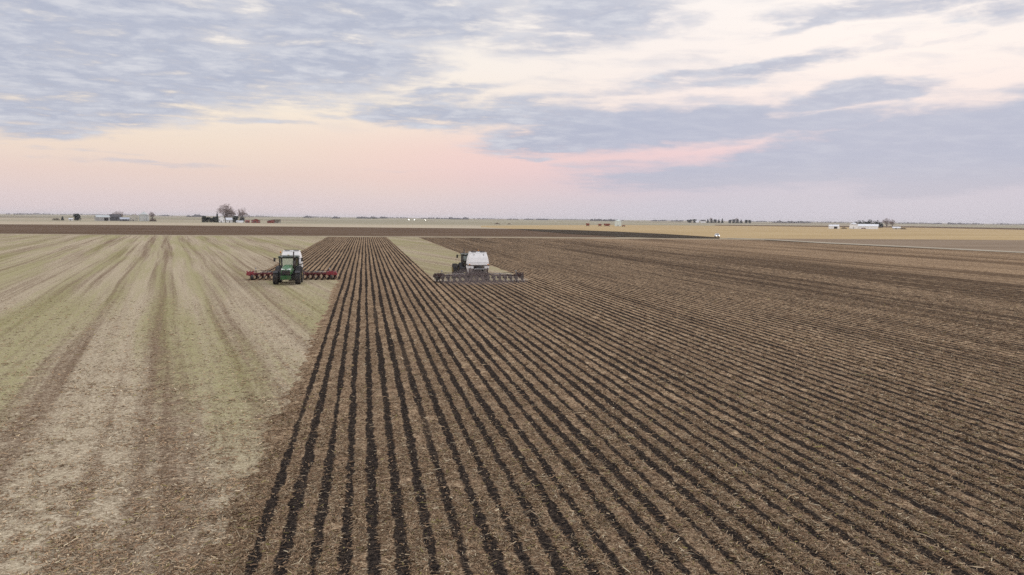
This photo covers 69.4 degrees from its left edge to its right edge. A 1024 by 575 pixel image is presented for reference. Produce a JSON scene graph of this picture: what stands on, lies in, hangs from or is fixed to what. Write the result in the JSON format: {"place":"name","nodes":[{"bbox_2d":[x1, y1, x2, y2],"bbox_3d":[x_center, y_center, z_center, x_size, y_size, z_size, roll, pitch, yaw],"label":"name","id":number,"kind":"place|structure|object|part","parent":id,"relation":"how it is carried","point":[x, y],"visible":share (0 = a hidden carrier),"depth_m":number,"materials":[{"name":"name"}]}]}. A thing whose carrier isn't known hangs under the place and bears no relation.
{"place":"outdoors","nodes":[
{"label":"outdoors","id":0,"kind":"place"},
{"bbox_2d":[109,214,120,220],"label":"barn","id":1,"kind":"structure","parent":0,"point":[114,217],"depth_m":1031.38,"materials":[{"name":"grey metal"}]},
{"bbox_2d":[225,218,232,222],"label":"garage","id":2,"kind":"structure","parent":0,"point":[228,220],"depth_m":948.12,"materials":[{"name":"white"}]},
{"bbox_2d":[0,221,506,228],"bbox_3d":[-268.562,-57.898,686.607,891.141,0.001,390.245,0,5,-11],"label":"stubble land","id":3,"kind":"structure","parent":0,"point":[236,224],"depth_m":724.31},
{"bbox_2d":[251,219,259,222],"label":"barn","id":4,"kind":"structure","parent":0,"point":[255,221],"depth_m":931.27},
{"bbox_2d":[0,224,612,236],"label":"brown band","id":5,"kind":"object","parent":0,"point":[180,230],"visible":0.88,"depth_m":433.84,"materials":[{"name":"brown soil"}]},
{"bbox_2d":[37,234,759,239],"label":"field margin","id":6,"kind":"object","parent":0,"point":[432,236],"visible":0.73,"depth_m":343.16,"materials":[{"name":"brown soil"}]},
{"bbox_2d":[0,234,1023,574],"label":"field","id":7,"kind":"structure","parent":0,"point":[78,274],"depth_m":41.74,"materials":[{"name":"brown soil"}]},
{"bbox_2d":[273,251,302,283],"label":"tractor","id":8,"kind":"object","parent":7,"relation":"on","point":[284,271],"visible":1,"depth_m":97.22,"materials":[{"name":"green paint"}]},
{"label":"rear window","id":9,"kind":"part","parent":8,"relation":"part of","materials":[{"name":"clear glass"}]},
{"bbox_2d":[246,250,337,279],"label":"strip till toolbar","id":10,"kind":"object","parent":7,"relation":"on","point":[329,273],"visible":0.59,"depth_m":103.38,"materials":[{"name":"red paint"}]},
{"bbox_2d":[452,249,483,276],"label":"tractor","id":11,"kind":"object","parent":7,"relation":"on","point":[459,267],"visible":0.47,"depth_m":109.12,"materials":[{"name":"green paint"}]},
{"bbox_2d":[433,251,524,282],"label":"strip till toolbar","id":12,"kind":"object","parent":7,"relation":"on","point":[479,259],"visible":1,"depth_m":102.79,"materials":[{"name":"grey metal"}]},
{"bbox_2d":[0,288,1023,574],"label":"crop residue","id":13,"kind":"object","parent":7,"relation":"on","point":[836,558],"visible":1,"depth_m":24.53},
{"bbox_2d":[0,214,1023,252],"bbox_3d":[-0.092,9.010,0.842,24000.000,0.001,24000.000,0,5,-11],"label":"ground","id":14,"kind":"structure","parent":0,"point":[264,220],"depth_m":1816.39,"materials":[{"name":"beige soil"}]},
{"bbox_2d":[73,213,80,219],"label":"round tree","id":15,"kind":"object","parent":14,"relation":"on","point":[76,216],"visible":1,"depth_m":1020.76,"materials":[{"name":"green plant"}]},
{"bbox_2d":[94,215,109,220],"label":"farm shed","id":16,"kind":"structure","parent":14,"relation":"on","point":[101,217],"depth_m":1009.98,"materials":[{"name":"grey metal"}]},
{"bbox_2d":[119,217,129,220],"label":"farm shed","id":17,"kind":"structure","parent":14,"relation":"on","point":[124,218],"depth_m":1001.77,"materials":[{"name":"grey metal"}]},
{"bbox_2d":[129,213,137,220],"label":"farmhouse","id":18,"kind":"object","parent":14,"relation":"on","point":[133,217],"visible":0.92,"depth_m":1014.89,"materials":[{"name":"beige"}]},
{"bbox_2d":[139,212,148,220],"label":"grain bin","id":19,"kind":"object","parent":14,"relation":"on","point":[143,216],"visible":0.95,"depth_m":1007.99,"materials":[{"name":"white metal"}]},
{"bbox_2d":[219,216,224,222],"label":"farmhouse","id":20,"kind":"object","parent":14,"relation":"on","point":[221,219],"visible":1,"depth_m":942.97,"materials":[{"name":"white"}]},
{"bbox_2d":[216,204,235,217],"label":"bare tree","id":21,"kind":"object","parent":14,"relation":"on","point":[227,211],"visible":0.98,"depth_m":957.47,"materials":[{"name":"brown plant"}]},
{"bbox_2d":[232,216,238,222],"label":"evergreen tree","id":22,"kind":"object","parent":14,"relation":"on","point":[235,218],"visible":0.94,"depth_m":940.62,"materials":[{"name":"green plant"}]},
{"bbox_2d":[233,208,248,217],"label":"bare tree","id":23,"kind":"object","parent":14,"relation":"on","point":[242,213],"visible":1,"depth_m":961.58,"materials":[{"name":"brown plant"}]},
{"bbox_2d":[267,219,280,222],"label":"machine shed","id":24,"kind":"structure","parent":14,"relation":"on","point":[274,221],"depth_m":939.43,"materials":[{"name":"red"}]},
{"bbox_2d":[6,213,1023,224],"bbox_3d":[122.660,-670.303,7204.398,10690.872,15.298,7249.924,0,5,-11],"label":"distant treeline","id":25,"kind":"object","parent":14,"relation":"on","point":[361,217],"visible":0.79,"depth_m":5335.90,"materials":[{"name":"green plant"}]},
{"bbox_2d":[0,0,1023,223],"label":"sky","id":26,"kind":"structure","parent":0,"point":[910,111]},
{"bbox_2d":[520,229,718,238],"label":"dark band","id":27,"kind":"object","parent":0,"point":[616,234],"visible":0.92,"depth_m":449.42,"materials":[{"name":"brown soil"}]},
{"bbox_2d":[481,225,1023,239],"bbox_3d":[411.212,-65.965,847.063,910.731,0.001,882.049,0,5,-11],"label":"golden field","id":28,"kind":"structure","parent":0,"point":[774,232],"depth_m":636.88,"materials":[{"name":"beige plant"}]},
{"bbox_2d":[615,219,621,225],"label":"grain bin","id":29,"kind":"object","parent":28,"relation":"on","point":[618,222],"visible":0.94,"depth_m":975.62,"materials":[{"name":"metal"}]},
{"bbox_2d":[829,224,839,228],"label":"farm shed","id":30,"kind":"structure","parent":28,"relation":"on","point":[834,226],"depth_m":943.01,"materials":[{"name":"white metal"}]},
{"bbox_2d":[849,222,857,228],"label":"grain bin","id":31,"kind":"object","parent":28,"relation":"on","point":[853,225],"visible":1,"depth_m":942.21,"materials":[{"name":"white metal"}]},
{"bbox_2d":[858,224,878,228],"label":"machine shed","id":32,"kind":"structure","parent":28,"relation":"on","point":[870,226],"depth_m":946.62,"materials":[{"name":"white metal"}]},
{"bbox_2d":[875,220,882,227],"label":"windbreak tree","id":33,"kind":"object","parent":28,"relation":"on","point":[880,224],"visible":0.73,"depth_m":1133.59,"materials":[{"name":"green plant"}]},
{"bbox_2d":[881,218,891,227],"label":"bare tree","id":34,"kind":"object","parent":28,"relation":"on","point":[885,221],"visible":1,"depth_m":1234.89,"materials":[{"name":"brown plant"}]},
{"bbox_2d":[717,225,1023,229],"bbox_3d":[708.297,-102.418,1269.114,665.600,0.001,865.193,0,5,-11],"label":"dark far field","id":35,"kind":"structure","parent":0,"point":[887,226],"depth_m":1375.00,"materials":[{"name":"brown soil"}]},
{"bbox_2d":[731,238,1023,252],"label":"gravel track","id":36,"kind":"structure","parent":0,"point":[887,245],"depth_m":279.60,"materials":[{"name":"beige gravel"}]},
{"bbox_2d":[777,239,1023,251],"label":"grey brown field","id":37,"kind":"structure","parent":0,"point":[1008,245],"depth_m":325.00,"materials":[{"name":"soil"}]}
]}

